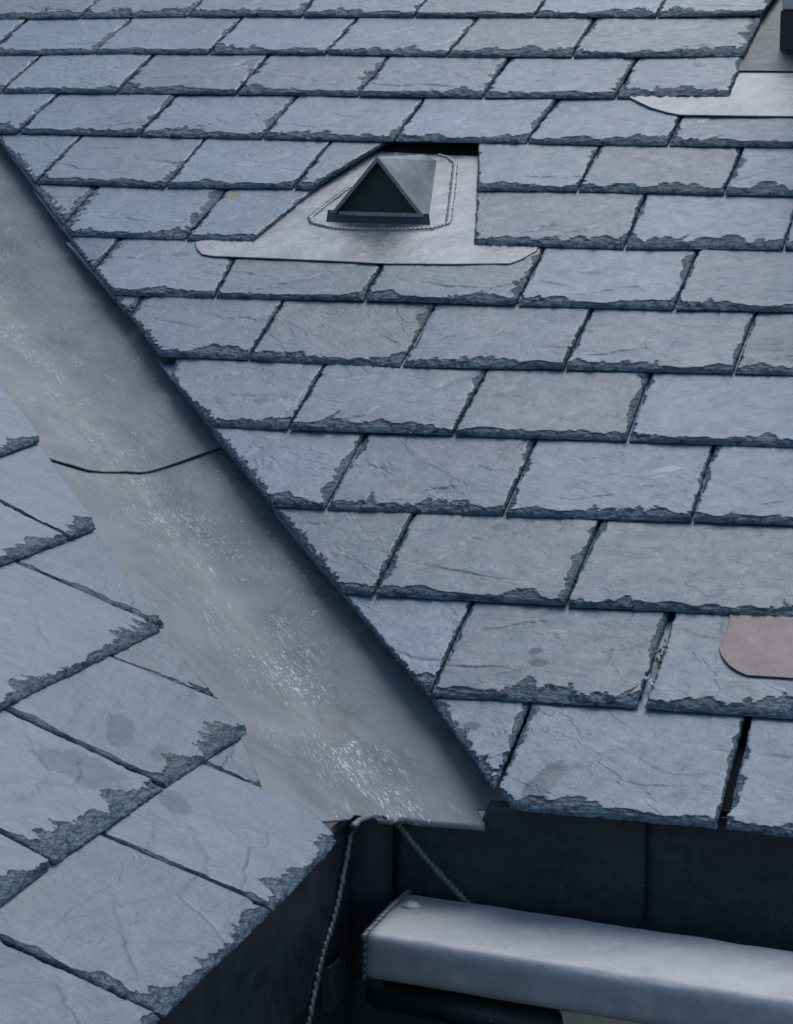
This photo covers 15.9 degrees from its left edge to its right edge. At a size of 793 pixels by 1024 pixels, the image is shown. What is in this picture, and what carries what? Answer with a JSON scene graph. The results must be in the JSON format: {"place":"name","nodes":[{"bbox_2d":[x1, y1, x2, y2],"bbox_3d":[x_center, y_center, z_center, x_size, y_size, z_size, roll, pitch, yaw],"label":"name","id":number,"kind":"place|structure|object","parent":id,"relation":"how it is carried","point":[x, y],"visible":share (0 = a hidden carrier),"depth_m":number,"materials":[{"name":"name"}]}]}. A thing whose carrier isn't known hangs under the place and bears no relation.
{"place":"outdoors","nodes":[
{"label":"outdoors","id":0,"kind":"place"},
{"bbox_2d":[324,810,484,828],"bbox_3d":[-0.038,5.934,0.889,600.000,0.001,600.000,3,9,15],"label":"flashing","id":1,"kind":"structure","parent":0,"point":[329,825],"depth_m":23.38,"materials":[{"name":"grey metal"}]},
{"bbox_2d":[297,978,353,1023],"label":"house wall","id":2,"kind":"structure","parent":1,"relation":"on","point":[342,1013],"depth_m":3.60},
{"bbox_2d":[353,976,558,1023],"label":"house wall","id":3,"kind":"structure","parent":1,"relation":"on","point":[365,1011],"depth_m":3.68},
{"bbox_2d":[0,384,336,1023],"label":"slate roof","id":4,"kind":"structure","parent":3,"relation":"on","point":[159,845],"depth_m":3.23,"materials":[{"name":"slate"}]},
{"bbox_2d":[155,813,392,1023],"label":"eaves fascia","id":5,"kind":"structure","parent":4,"relation":"attached to","point":[338,900],"depth_m":3.35,"materials":[{"name":"black metal"}]},
{"bbox_2d":[321,959,347,1012],"bbox_3d":[-0.076,0.571,3.461,0.012,0.059,0.084,3,9,15],"label":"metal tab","id":6,"kind":"object","parent":5,"relation":"attached to","point":[334,985],"visible":1,"depth_m":3.44,"materials":[{"name":"black metal"}]},
{"bbox_2d":[0,0,792,837],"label":"slate roof","id":7,"kind":"structure","parent":3,"relation":"on","point":[534,510],"depth_m":4.71,"materials":[{"name":"slate"}]},
{"bbox_2d":[0,144,505,830],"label":"valley flashing","id":8,"kind":"object","parent":7,"relation":"attached to","point":[278,646],"visible":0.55,"depth_m":4.12,"materials":[{"name":"grey metal"}]},
{"bbox_2d":[195,151,537,264],"bbox_3d":[-0.005,-0.571,5.276,0.634,0.187,0.584,3,9,15],"label":"roof vent","id":9,"kind":"object","parent":7,"relation":"on","point":[376,207],"visible":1,"depth_m":5.18,"materials":[{"name":"grey metal"}]},
{"bbox_2d":[393,800,792,951],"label":"eaves fascia","id":10,"kind":"structure","parent":7,"relation":"attached to","point":[721,882],"depth_m":3.48,"materials":[{"name":"black wood"}]},
{"bbox_2d":[360,889,792,1023],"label":"box gutter","id":11,"kind":"object","parent":10,"relation":"attached to","point":[642,976],"visible":1,"depth_m":3.31,"materials":[{"name":"grey metal"}]},
{"bbox_2d":[366,979,562,1023],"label":"drain pipe","id":12,"kind":"object","parent":11,"relation":"attached to","point":[451,1007],"visible":0.94,"depth_m":3.40,"materials":[{"name":"black metal"}]},
{"bbox_2d":[639,669,657,685],"bbox_3d":[0.335,0.216,3.693,0.033,0.018,0.024,-6,11,-38],"label":"pale debris","id":13,"kind":"object","parent":7,"relation":"on","point":[651,681],"visible":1,"depth_m":3.69,"materials":[{"name":"white"}]},
{"bbox_2d":[654,639,667,665],"bbox_3d":[0.346,0.186,3.744,0.018,0.028,0.056,3,9,15],"label":"dry moss","id":14,"kind":"object","parent":7,"relation":"on","point":[661,655],"visible":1,"depth_m":3.74,"materials":[{"name":"plant"}]},
{"bbox_2d":[630,0,792,116],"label":"apron flashing","id":15,"kind":"object","parent":7,"relation":"on","point":[763,86],"visible":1,"depth_m":5.63,"materials":[{"name":"grey metal"}]},
{"bbox_2d":[719,614,792,678],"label":"metal plate","id":16,"kind":"object","parent":7,"relation":"on","point":[757,645],"visible":1,"depth_m":3.75,"materials":[{"name":"brown metal"}]},
{"bbox_2d":[780,0,792,48],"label":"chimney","id":17,"kind":"object","parent":7,"relation":"on","point":[786,27],"visible":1,"depth_m":5.85,"materials":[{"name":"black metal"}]},
{"bbox_2d":[558,1010,641,1023],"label":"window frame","id":18,"kind":"object","parent":3,"relation":"attached to","point":[569,1017],"visible":0.2,"depth_m":3.52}
]}

